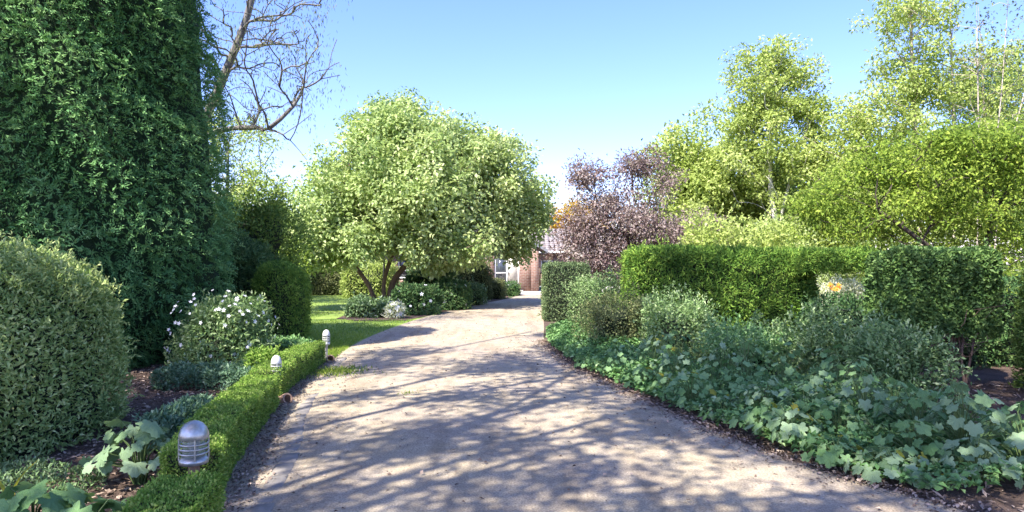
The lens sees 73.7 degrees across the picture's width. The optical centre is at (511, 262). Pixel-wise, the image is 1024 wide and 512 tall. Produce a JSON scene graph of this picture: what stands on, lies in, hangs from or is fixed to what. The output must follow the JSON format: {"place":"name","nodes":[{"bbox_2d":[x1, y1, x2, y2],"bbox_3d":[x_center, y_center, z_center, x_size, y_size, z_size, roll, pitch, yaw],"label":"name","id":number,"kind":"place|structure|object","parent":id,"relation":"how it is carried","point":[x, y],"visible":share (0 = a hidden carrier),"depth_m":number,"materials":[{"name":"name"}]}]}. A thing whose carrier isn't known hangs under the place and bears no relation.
{"place":"outdoors","nodes":[
{"label":"outdoors","id":0,"kind":"place"},
{"bbox_2d":[0,348,344,511],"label":"flower bed","id":1,"kind":"object","parent":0,"point":[111,484],"visible":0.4,"depth_m":5.91,"materials":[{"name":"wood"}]},
{"bbox_2d":[0,479,95,511],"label":"broad leaved plant","id":2,"kind":"object","parent":1,"relation":"on","point":[26,496],"visible":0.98,"depth_m":3.98,"materials":[{"name":"green plant"}]},
{"bbox_2d":[0,454,109,503],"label":"ground plant","id":3,"kind":"object","parent":1,"relation":"on","point":[14,468],"visible":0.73,"depth_m":4.81,"materials":[{"name":"green plant"}]},
{"bbox_2d":[0,230,144,465],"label":"round bush","id":4,"kind":"object","parent":1,"relation":"on","point":[55,326],"visible":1,"depth_m":5.87,"materials":[{"name":"green plant"}]},
{"bbox_2d":[63,495,126,511],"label":"broad leaved plant","id":5,"kind":"object","parent":1,"relation":"on","point":[100,504],"visible":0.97,"depth_m":3.70,"materials":[{"name":"green plant"}]},
{"bbox_2d":[0,0,248,370],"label":"conifer","id":6,"kind":"object","parent":1,"relation":"on","point":[107,133],"visible":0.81,"depth_m":9.89,"materials":[{"name":"green plant"}]},
{"bbox_2d":[78,419,170,484],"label":"broad leaved plant","id":7,"kind":"object","parent":1,"relation":"on","point":[148,432],"visible":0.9,"depth_m":4.84,"materials":[{"name":"green plant"}]},
{"bbox_2d":[113,468,228,511],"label":"box hedge","id":8,"kind":"object","parent":1,"relation":"on","point":[203,492],"visible":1,"depth_m":3.72,"materials":[{"name":"green plant"}]},
{"bbox_2d":[131,384,224,454],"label":"ground plant","id":9,"kind":"object","parent":1,"relation":"on","point":[171,416],"visible":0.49,"depth_m":5.89,"materials":[{"name":"green plant"}]},
{"bbox_2d":[178,420,209,475],"bbox_3d":[-2.060,1.312,4.420,0.185,0.577,0.185,0,0,0],"label":"garden lamp","id":10,"kind":"object","parent":1,"relation":"on","point":[193,435],"visible":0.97,"depth_m":4.36,"materials":[{"name":"metal"}]},
{"bbox_2d":[148,352,258,391],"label":"ground plant","id":11,"kind":"object","parent":1,"relation":"on","point":[173,373],"visible":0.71,"depth_m":8.53,"materials":[{"name":"green plant"}]},
{"bbox_2d":[156,371,280,489],"bbox_3d":[-2.494,1.392,6.041,0.529,0.453,3.193,0,0,-12],"label":"box hedge","id":12,"kind":"object","parent":1,"relation":"on","point":[234,417],"visible":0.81,"depth_m":5.66,"materials":[{"name":"green plant"}]},
{"bbox_2d":[163,289,281,378],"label":"flowering shrub","id":13,"kind":"object","parent":1,"relation":"on","point":[230,328],"visible":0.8,"depth_m":9.41,"materials":[{"name":"green plant"}]},
{"bbox_2d":[211,221,283,304],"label":"dark shrub","id":14,"kind":"object","parent":1,"relation":"on","point":[253,253],"visible":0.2,"depth_m":13.47,"materials":[{"name":"green plant"}]},
{"bbox_2d":[243,343,286,373],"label":"shrub","id":15,"kind":"object","parent":1,"relation":"on","point":[257,355],"visible":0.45,"depth_m":8.83,"materials":[{"name":"green plant"}]},
{"bbox_2d":[246,255,313,342],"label":"globe bush","id":16,"kind":"object","parent":1,"relation":"on","point":[282,286],"visible":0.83,"depth_m":12.74,"materials":[{"name":"plant"}]},
{"bbox_2d":[246,340,325,395],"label":"box hedge","id":17,"kind":"object","parent":1,"relation":"on","point":[300,361],"visible":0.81,"depth_m":9.11,"materials":[{"name":"green plant"}]},
{"bbox_2d":[267,332,315,350],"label":"shrub","id":18,"kind":"object","parent":1,"relation":"on","point":[286,341],"visible":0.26,"depth_m":10.47,"materials":[{"name":"green plant"}]},
{"bbox_2d":[207,108,311,217],"bbox_3d":[-9.882,-2.167,25.524,5.258,7.542,3.841,0,0,29],"label":"spring tree","id":19,"kind":"object","parent":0,"point":[248,182],"visible":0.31,"depth_m":25.56,"materials":[{"name":"green plant"}]},
{"bbox_2d":[198,0,357,172],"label":"bare branched tree","id":20,"kind":"object","parent":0,"point":[236,48],"visible":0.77,"depth_m":15.59,"materials":[{"name":"grey plant"}]},
{"bbox_2d":[306,295,506,357],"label":"lawn","id":21,"kind":"structure","parent":0,"point":[336,350],"depth_m":17.35,"materials":[{"name":"plant"}]},
{"bbox_2d":[212,174,324,292],"bbox_3d":[-6.385,-0.187,15.339,3.439,3.749,4.119,0,0,35],"label":"dark shrub","id":22,"kind":"object","parent":21,"relation":"on","point":[265,220],"visible":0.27,"depth_m":15.31,"materials":[{"name":"plant"}]},
{"bbox_2d":[308,265,402,294],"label":"clipped hedge","id":23,"kind":"object","parent":21,"relation":"on","point":[328,284],"visible":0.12,"depth_m":33.23,"materials":[{"name":"green plant"}]},
{"bbox_2d":[336,296,508,320],"bbox_3d":[-4.050,1.596,28.250,7.900,0.001,19.300,0,0,0],"label":"tree bed","id":24,"kind":"object","parent":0,"point":[406,317],"visible":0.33,"depth_m":19.42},
{"bbox_2d":[341,291,393,317],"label":"border plant","id":25,"kind":"object","parent":24,"relation":"on","point":[359,305],"visible":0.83,"depth_m":19.79,"materials":[{"name":"green plant"}]},
{"bbox_2d":[338,257,397,297],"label":"shrub","id":26,"kind":"object","parent":24,"relation":"on","point":[350,281],"visible":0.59,"depth_m":30.89,"materials":[{"name":"green plant"}]},
{"bbox_2d":[322,86,429,273],"bbox_3d":[-5.153,-2.405,25.162,4.407,8.017,3.037,0,0,0],"label":"green tree","id":27,"kind":"object","parent":24,"relation":"on","point":[354,115],"visible":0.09,"depth_m":24.79,"materials":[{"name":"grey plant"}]},
{"bbox_2d":[375,299,407,318],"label":"border plant","id":28,"kind":"object","parent":24,"relation":"on","point":[394,309],"visible":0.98,"depth_m":19.43,"materials":[{"name":"beige plant"}]},
{"bbox_2d":[275,89,561,299],"bbox_3d":[-2.914,-2.195,23.661,11.427,7.657,6.262,0,0,-19],"label":"pale green tree","id":29,"kind":"object","parent":24,"relation":"on","point":[447,194],"visible":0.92,"depth_m":22.39,"materials":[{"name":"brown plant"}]},
{"bbox_2d":[391,278,450,315],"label":"border plant","id":30,"kind":"object","parent":24,"relation":"on","point":[422,299],"visible":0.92,"depth_m":20.72,"materials":[{"name":"green plant"}]},
{"bbox_2d":[401,270,463,285],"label":"border plant","id":31,"kind":"object","parent":24,"relation":"on","point":[417,279],"visible":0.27,"depth_m":24.98,"materials":[{"name":"green plant"}]},
{"bbox_2d":[428,274,475,310],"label":"border plant","id":32,"kind":"object","parent":24,"relation":"on","point":[459,295],"visible":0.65,"depth_m":22.74,"materials":[{"name":"green plant"}]},
{"bbox_2d":[453,260,495,299],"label":"border plant","id":33,"kind":"object","parent":24,"relation":"on","point":[482,276],"visible":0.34,"depth_m":28.98,"materials":[{"name":"green plant"}]},
{"bbox_2d":[461,275,490,304],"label":"border plant","id":34,"kind":"object","parent":24,"relation":"on","point":[480,295],"visible":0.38,"depth_m":25.56,"materials":[{"name":"green plant"}]},
{"bbox_2d":[488,276,507,298],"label":"border plant","id":35,"kind":"object","parent":24,"relation":"on","point":[499,289],"visible":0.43,"depth_m":29.88,"materials":[{"name":"green plant"}]},
{"bbox_2d":[222,294,966,511],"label":"driveway","id":36,"kind":"structure","parent":0,"point":[523,481],"depth_m":5.83,"materials":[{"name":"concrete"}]},
{"bbox_2d":[129,339,389,511],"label":"soil crumbs","id":37,"kind":"object","parent":36,"relation":"on","point":[253,492],"visible":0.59,"depth_m":5.75,"materials":[{"name":"brown soil"}]},
{"bbox_2d":[249,357,346,511],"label":"driveway edging","id":38,"kind":"object","parent":36,"relation":"on","point":[283,467],"visible":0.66,"depth_m":5.52,"materials":[{"name":"grey stone"}]},
{"bbox_2d":[305,363,381,379],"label":"grass tuft","id":39,"kind":"object","parent":36,"relation":"on","point":[334,371],"visible":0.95,"depth_m":9.84,"materials":[{"name":"plant"}]},
{"bbox_2d":[256,315,906,511],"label":"fallen leaves","id":40,"kind":"object","parent":36,"relation":"on","point":[421,472],"visible":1,"depth_m":6.96,"materials":[{"name":"brown plant"}]},
{"bbox_2d":[510,339,1014,511],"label":"leaf litter","id":41,"kind":"object","parent":36,"relation":"on","point":[859,478],"visible":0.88,"depth_m":6.21,"materials":[{"name":"brown plant"}]},
{"bbox_2d":[197,0,1023,263],"label":"sky","id":42,"kind":"structure","parent":0,"point":[600,78],"materials":[{"name":"blue"}]},
{"bbox_2d":[492,264,1023,369],"bbox_3d":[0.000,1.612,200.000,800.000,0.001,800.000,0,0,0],"label":"ground","id":43,"kind":"structure","parent":0,"point":[816,279],"depth_m":60.80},
{"bbox_2d":[370,243,547,291],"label":"brick house","id":44,"kind":"structure","parent":43,"relation":"on","point":[528,278],"depth_m":36.80,"materials":[{"name":"red brick"}]},
{"bbox_2d":[494,255,518,283],"bbox_3d":[-0.275,0.550,36.910,1.350,2.100,0.080,0,0,0],"label":"window","id":45,"kind":"structure","parent":44,"relation":"in","point":[500,271],"depth_m":36.90,"materials":[{"name":"white paint"}]},
{"bbox_2d":[532,229,637,285],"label":"garage wing","id":46,"kind":"structure","parent":44,"relation":"attached to","point":[543,259],"depth_m":46.06,"materials":[{"name":"paint"}]},
{"bbox_2d":[534,196,615,249],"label":"orange tree","id":47,"kind":"object","parent":43,"relation":"on","point":[567,209],"visible":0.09,"depth_m":59.75,"materials":[{"name":"brown plant"}]},
{"bbox_2d":[622,93,822,243],"bbox_3d":[8.050,-2.504,27.345,7.744,8.216,5.697,0,0,-21],"label":"lime green tree","id":48,"kind":"object","parent":43,"relation":"on","point":[707,177],"visible":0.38,"depth_m":26.07,"materials":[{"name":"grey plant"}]},
{"bbox_2d":[708,33,849,246],"bbox_3d":[10.063,-3.394,24.855,6.170,10.010,3.912,0,0,-25],"label":"white trunk tree","id":49,"kind":"object","parent":43,"relation":"on","point":[773,105],"visible":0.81,"depth_m":24.23,"materials":[{"name":"green plant"}]},
{"bbox_2d":[745,207,886,290],"bbox_3d":[9.694,-0.100,21.964,5.031,3.396,4.282,0,0,34],"label":"background shrub","id":50,"kind":"object","parent":43,"relation":"on","point":[822,278],"visible":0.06,"depth_m":21.56,"materials":[{"name":"green plant"}]},
{"bbox_2d":[778,0,1023,246],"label":"tall thin tree","id":51,"kind":"object","parent":43,"relation":"on","point":[917,90],"visible":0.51,"depth_m":22.19,"materials":[{"name":"green plant"}]},
{"bbox_2d":[835,159,1023,291],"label":"background shrub","id":52,"kind":"object","parent":43,"relation":"on","point":[968,238],"visible":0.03,"depth_m":19.65,"materials":[{"name":"green plant"}]},
{"bbox_2d":[932,45,1023,254],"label":"grey pine tree","id":53,"kind":"object","parent":43,"relation":"on","point":[987,88],"visible":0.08,"depth_m":27.45,"materials":[{"name":"brown plant"}]},
{"bbox_2d":[938,0,1023,248],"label":"bare stem tree","id":54,"kind":"object","parent":43,"relation":"on","point":[977,61],"visible":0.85,"depth_m":18.00,"materials":[{"name":"green plant"}]},
{"bbox_2d":[969,168,1023,294],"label":"background shrub","id":55,"kind":"object","parent":43,"relation":"on","point":[1007,270],"visible":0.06,"depth_m":18.78,"materials":[{"name":"green plant"}]},
{"bbox_2d":[544,320,1023,511],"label":"garden border","id":56,"kind":"object","parent":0,"point":[994,375],"visible":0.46,"depth_m":6.07,"materials":[{"name":"soil"}]},
{"bbox_2d":[538,258,590,321],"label":"hedge block","id":57,"kind":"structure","parent":56,"relation":"on","point":[554,276],"depth_m":18.48,"materials":[{"name":"green plant"}]},
{"bbox_2d":[561,259,622,328],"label":"border shrub","id":58,"kind":"object","parent":56,"relation":"on","point":[595,284],"visible":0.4,"depth_m":14.68,"materials":[{"name":"green plant"}]},
{"bbox_2d":[558,277,659,350],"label":"border shrub","id":59,"kind":"object","parent":56,"relation":"on","point":[608,322],"visible":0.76,"depth_m":11.95,"materials":[{"name":"green plant"}]},
{"bbox_2d":[595,352,632,376],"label":"broad leaved plant","id":60,"kind":"object","parent":56,"relation":"on","point":[610,360],"visible":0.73,"depth_m":9.44,"materials":[{"name":"green plant"}]},
{"bbox_2d":[540,140,737,286],"bbox_3d":[4.286,-1.259,22.566,6.754,5.748,4.116,0,0,0],"label":"purple leaf tree","id":61,"kind":"object","parent":56,"relation":"on","point":[629,220],"visible":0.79,"depth_m":22.30,"materials":[{"name":"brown plant"}]},
{"bbox_2d":[620,365,669,387],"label":"broad leaved plant","id":62,"kind":"object","parent":56,"relation":"on","point":[643,371],"visible":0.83,"depth_m":8.56,"materials":[{"name":"green plant"}]},
{"bbox_2d":[630,338,675,376],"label":"broad leaved plant","id":63,"kind":"object","parent":56,"relation":"on","point":[656,343],"visible":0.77,"depth_m":9.35,"materials":[{"name":"green plant"}]},
{"bbox_2d":[653,352,697,382],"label":"broad leaved plant","id":64,"kind":"object","parent":56,"relation":"on","point":[664,361],"visible":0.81,"depth_m":8.59,"materials":[{"name":"green plant"}]},
{"bbox_2d":[659,325,702,361],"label":"broad leaved plant","id":65,"kind":"object","parent":56,"relation":"on","point":[677,350],"visible":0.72,"depth_m":9.50,"materials":[{"name":"green plant"}]},
{"bbox_2d":[632,281,734,359],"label":"border shrub","id":66,"kind":"object","parent":56,"relation":"on","point":[692,320],"visible":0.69,"depth_m":11.08,"materials":[{"name":"green plant"}]},
{"bbox_2d":[662,372,721,410],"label":"broad leaved plant","id":67,"kind":"object","parent":56,"relation":"on","point":[695,390],"visible":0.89,"depth_m":7.35,"materials":[{"name":"green plant"}]},
{"bbox_2d":[686,362,735,389],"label":"broad leaved plant","id":68,"kind":"object","parent":56,"relation":"on","point":[705,374],"visible":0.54,"depth_m":7.83,"materials":[{"name":"green plant"}]},
{"bbox_2d":[609,233,820,345],"bbox_3d":[3.933,0.537,13.321,4.209,2.307,1.810,0,0,0],"label":"cypress hedge","id":69,"kind":"object","parent":56,"relation":"on","point":[744,281],"visible":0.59,"depth_m":12.76,"materials":[{"name":"plant"}]},
{"bbox_2d":[785,239,878,289],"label":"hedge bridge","id":70,"kind":"structure","parent":69,"relation":"attached to","point":[839,260],"depth_m":12.26,"materials":[{"name":"plant"}]},
{"bbox_2d":[684,394,745,420],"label":"broad leaved plant","id":71,"kind":"object","parent":56,"relation":"on","point":[727,396],"visible":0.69,"depth_m":6.87,"materials":[{"name":"green plant"}]},
{"bbox_2d":[697,331,746,378],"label":"broad leaved plant","id":72,"kind":"object","parent":56,"relation":"on","point":[723,347],"visible":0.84,"depth_m":8.61,"materials":[{"name":"green plant"}]},
{"bbox_2d":[705,370,762,407],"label":"broad leaved plant","id":73,"kind":"object","parent":56,"relation":"on","point":[736,386],"visible":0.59,"depth_m":7.38,"materials":[{"name":"green plant"}]},
{"bbox_2d":[682,307,798,367],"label":"border shrub","id":74,"kind":"object","parent":56,"relation":"on","point":[754,318],"visible":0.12,"depth_m":10.59,"materials":[{"name":"green plant"}]},
{"bbox_2d":[718,337,770,381],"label":"broad leaved plant","id":75,"kind":"object","parent":56,"relation":"on","point":[743,361],"visible":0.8,"depth_m":8.01,"materials":[{"name":"green plant"}]},
{"bbox_2d":[677,198,821,248],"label":"background shrub","id":76,"kind":"object","parent":56,"relation":"on","point":[778,233],"visible":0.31,"depth_m":19.04,"materials":[{"name":"green plant"}]},
{"bbox_2d":[692,310,807,378],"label":"border shrub","id":77,"kind":"object","parent":56,"relation":"on","point":[766,344],"visible":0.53,"depth_m":9.17,"materials":[{"name":"green plant"}]},
{"bbox_2d":[733,376,790,405],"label":"broad leaved plant","id":78,"kind":"object","parent":56,"relation":"on","point":[757,395],"visible":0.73,"depth_m":6.79,"materials":[{"name":"green plant"}]},
{"bbox_2d":[729,398,809,436],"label":"broad leaved plant","id":79,"kind":"object","parent":56,"relation":"on","point":[748,417],"visible":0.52,"depth_m":6.14,"materials":[{"name":"green plant"}]},
{"bbox_2d":[751,361,804,401],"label":"broad leaved plant","id":80,"kind":"object","parent":56,"relation":"on","point":[789,369],"visible":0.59,"depth_m":7.42,"materials":[{"name":"green plant"}]},
{"bbox_2d":[744,402,823,445],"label":"broad leaved plant","id":81,"kind":"object","parent":56,"relation":"on","point":[793,428],"visible":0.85,"depth_m":5.84,"materials":[{"name":"green plant"}]},
{"bbox_2d":[545,316,1023,492],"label":"ground cover","id":82,"kind":"object","parent":56,"relation":"on","point":[559,335],"visible":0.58,"depth_m":6.81,"materials":[{"name":"green plant"}]},
{"bbox_2d":[764,337,816,379],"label":"broad leaved plant","id":83,"kind":"object","parent":56,"relation":"on","point":[791,356],"visible":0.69,"depth_m":7.94,"materials":[{"name":"green plant"}]},
{"bbox_2d":[777,382,846,433],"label":"broad leaved plant","id":84,"kind":"object","parent":56,"relation":"on","point":[816,398],"visible":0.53,"depth_m":6.36,"materials":[{"name":"green plant"}]},
{"bbox_2d":[788,370,853,405],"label":"broad leaved plant","id":85,"kind":"object","parent":56,"relation":"on","point":[816,381],"visible":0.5,"depth_m":6.78,"materials":[{"name":"green plant"}]},
{"bbox_2d":[791,432,881,467],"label":"broad leaved plant","id":86,"kind":"object","parent":56,"relation":"on","point":[829,459],"visible":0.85,"depth_m":5.26,"materials":[{"name":"green plant"}]},
{"bbox_2d":[805,344,868,395],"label":"broad leaved plant","id":87,"kind":"object","parent":56,"relation":"on","point":[826,365],"visible":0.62,"depth_m":7.26,"materials":[{"name":"green plant"}]},
{"bbox_2d":[816,274,864,310],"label":"pale shrub","id":88,"kind":"object","parent":56,"relation":"on","point":[854,288],"visible":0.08,"depth_m":14.83,"materials":[{"name":"beige plant"}]},
{"bbox_2d":[798,399,885,444],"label":"broad leaved plant","id":89,"kind":"object","parent":56,"relation":"on","point":[826,412],"visible":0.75,"depth_m":5.83,"materials":[{"name":"green plant"}]},
{"bbox_2d":[666,379,1023,511],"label":"twig litter","id":90,"kind":"object","parent":56,"relation":"on","point":[986,485],"visible":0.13,"depth_m":5.75,"materials":[{"name":"brown plant"}]},
{"bbox_2d":[766,293,932,385],"bbox_3d":[3.875,1.020,9.054,1.930,1.264,2.440,0,0,-30],"label":"border shrub","id":91,"kind":"object","parent":56,"relation":"on","point":[811,343],"visible":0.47,"depth_m":8.67,"materials":[{"name":"green plant"}]},
{"bbox_2d":[825,356,900,404],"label":"broad leaved plant","id":92,"kind":"object","parent":56,"relation":"on","point":[842,372],"visible":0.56,"depth_m":6.74,"materials":[{"name":"green plant"}]},
{"bbox_2d":[828,374,900,429],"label":"broad leaved plant","id":93,"kind":"object","parent":56,"relation":"on","point":[864,401],"visible":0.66,"depth_m":6.18,"materials":[{"name":"green plant"}]},
{"bbox_2d":[801,301,983,415],"bbox_3d":[4.301,1.041,7.748,1.834,1.216,2.750,0,0,31],"label":"border shrub","id":94,"kind":"object","parent":56,"relation":"on","point":[892,363],"visible":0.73,"depth_m":7.46,"materials":[{"name":"green plant"}]},
{"bbox_2d":[842,445,948,488],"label":"broad leaved plant","id":95,"kind":"object","parent":56,"relation":"on","point":[889,461],"visible":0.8,"depth_m":4.96,"materials":[{"name":"green plant"}]},
{"bbox_2d":[773,106,1023,269],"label":"spreading green tree","id":96,"kind":"object","parent":56,"relation":"on","point":[1005,153],"visible":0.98,"depth_m":14.17,"materials":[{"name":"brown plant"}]},
{"bbox_2d":[868,377,933,429],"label":"broad leaved plant","id":97,"kind":"object","parent":56,"relation":"on","point":[893,381],"visible":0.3,"depth_m":6.34,"materials":[{"name":"green plant"}]},
{"bbox_2d":[789,289,1015,365],"bbox_3d":[6.230,1.037,10.914,3.517,1.240,1.264,0,0,0],"label":"dark shrub","id":98,"kind":"object","parent":56,"relation":"on","point":[852,302],"visible":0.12,"depth_m":10.66,"materials":[{"name":"green plant"}]},
{"bbox_2d":[865,419,960,465],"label":"broad leaved plant","id":99,"kind":"object","parent":56,"relation":"on","point":[926,429],"visible":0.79,"depth_m":5.26,"materials":[{"name":"green plant"}]},
{"bbox_2d":[871,377,955,443],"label":"broad leaved plant","id":100,"kind":"object","parent":56,"relation":"on","point":[925,397],"visible":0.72,"depth_m":5.74,"materials":[{"name":"green plant"}]},
{"bbox_2d":[861,237,1007,383],"bbox_3d":[5.670,0.627,9.257,1.789,1.969,1.668,0,0,0],"label":"leggy hedge","id":101,"kind":"object","parent":56,"relation":"on","point":[958,291],"visible":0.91,"depth_m":8.82,"materials":[{"name":"green plant"}]},
{"bbox_2d":[912,381,994,433],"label":"broad leaved plant","id":102,"kind":"object","parent":56,"relation":"on","point":[948,389],"visible":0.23,"depth_m":5.82,"materials":[{"name":"green plant"}]},
{"bbox_2d":[914,378,1012,461],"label":"broad leaved plant","id":103,"kind":"object","parent":56,"relation":"on","point":[980,406],"visible":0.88,"depth_m":5.23,"materials":[{"name":"green plant"}]},
{"bbox_2d":[927,437,1023,488],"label":"broad leaved plant","id":104,"kind":"object","parent":56,"relation":"on","point":[982,450],"visible":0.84,"depth_m":4.86,"materials":[{"name":"green plant"}]},
{"bbox_2d":[936,272,1023,368],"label":"dark shrub","id":105,"kind":"object","parent":56,"relation":"on","point":[1010,283],"visible":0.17,"depth_m":10.47,"materials":[{"name":"green plant"}]},
{"bbox_2d":[970,403,1023,479],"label":"broad leaved plant","id":106,"kind":"object","parent":56,"relation":"on","point":[1015,440],"visible":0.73,"depth_m":5.05,"materials":[{"name":"green plant"}]},
{"bbox_2d":[980,401,1023,455],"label":"broad leaved plant","id":107,"kind":"object","parent":56,"relation":"on","point":[1004,409],"visible":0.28,"depth_m":5.49,"materials":[{"name":"green plant"}]},
{"bbox_2d":[1007,195,1023,387],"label":"feathery conifer","id":108,"kind":"object","parent":56,"relation":"on","point":[1016,325],"visible":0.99,"depth_m":8.63,"materials":[{"name":"plant"}]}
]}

